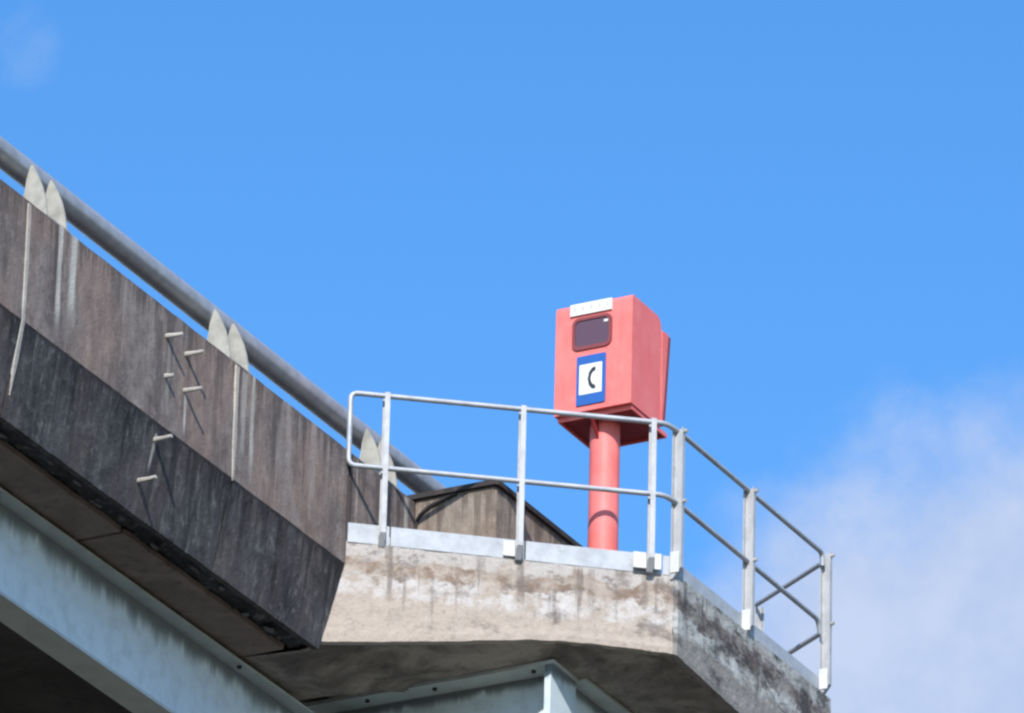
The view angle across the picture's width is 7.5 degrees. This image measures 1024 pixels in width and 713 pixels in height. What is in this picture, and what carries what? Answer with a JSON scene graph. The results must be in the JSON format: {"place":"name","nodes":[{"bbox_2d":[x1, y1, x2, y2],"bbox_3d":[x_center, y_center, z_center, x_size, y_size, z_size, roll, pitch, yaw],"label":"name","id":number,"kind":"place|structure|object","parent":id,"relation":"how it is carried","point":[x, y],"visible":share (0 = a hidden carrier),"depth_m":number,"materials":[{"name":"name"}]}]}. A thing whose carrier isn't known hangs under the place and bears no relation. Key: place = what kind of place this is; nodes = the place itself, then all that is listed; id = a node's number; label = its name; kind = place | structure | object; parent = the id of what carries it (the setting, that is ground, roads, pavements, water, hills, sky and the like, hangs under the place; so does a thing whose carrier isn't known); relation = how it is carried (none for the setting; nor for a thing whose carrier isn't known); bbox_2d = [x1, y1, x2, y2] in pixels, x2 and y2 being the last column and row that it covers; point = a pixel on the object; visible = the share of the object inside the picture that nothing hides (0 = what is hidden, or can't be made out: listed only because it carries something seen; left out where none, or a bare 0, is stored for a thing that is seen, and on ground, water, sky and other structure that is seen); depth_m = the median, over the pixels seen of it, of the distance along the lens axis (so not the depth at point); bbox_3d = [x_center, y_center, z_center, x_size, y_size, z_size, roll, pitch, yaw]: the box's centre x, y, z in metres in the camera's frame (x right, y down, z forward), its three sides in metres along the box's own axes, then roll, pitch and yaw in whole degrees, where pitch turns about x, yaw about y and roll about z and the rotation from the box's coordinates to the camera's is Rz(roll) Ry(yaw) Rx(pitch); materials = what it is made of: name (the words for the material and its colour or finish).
{"place":"outdoors","nodes":[
{"label":"outdoors","id":0,"kind":"place"},
{"bbox_2d":[0,0,1023,712],"label":"sky","id":1,"kind":"structure","parent":0,"point":[818,205],"materials":[{"name":"blue"}]},
{"label":"ground","id":2,"kind":"structure","parent":0,"visible":0},
{"bbox_2d":[0,179,582,712],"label":"viaduct","id":3,"kind":"object","parent":2,"relation":"on","point":[182,503],"visible":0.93,"depth_m":51.49,"materials":[{"name":"concrete"}]},
{"bbox_2d":[0,136,445,493],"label":"guard rail","id":4,"kind":"object","parent":3,"relation":"on","point":[53,199],"visible":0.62,"depth_m":52.27,"materials":[{"name":"metal"}]},
{"bbox_2d":[239,538,830,712],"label":"refuge platform","id":5,"kind":"structure","parent":3,"relation":"attached to","point":[407,630],"depth_m":53.37,"materials":[{"name":"concrete"}]},
{"bbox_2d":[346,391,834,693],"bbox_3d":[0.903,1.427,54.615,1.635,1.207,4.765,-16,-30,33],"label":"safety railing","id":6,"kind":"object","parent":5,"relation":"attached to","point":[749,618],"visible":1,"depth_m":53.65,"materials":[{"name":"metal"}]},
{"bbox_2d":[554,295,670,550],"bbox_3d":[0.697,0.762,54.541,0.604,2.298,0.651,-11,-28,25],"label":"emergency telephone","id":7,"kind":"object","parent":5,"relation":"on","point":[612,355],"visible":0.76,"depth_m":54.56,"materials":[{"name":"red paint"}]}
]}

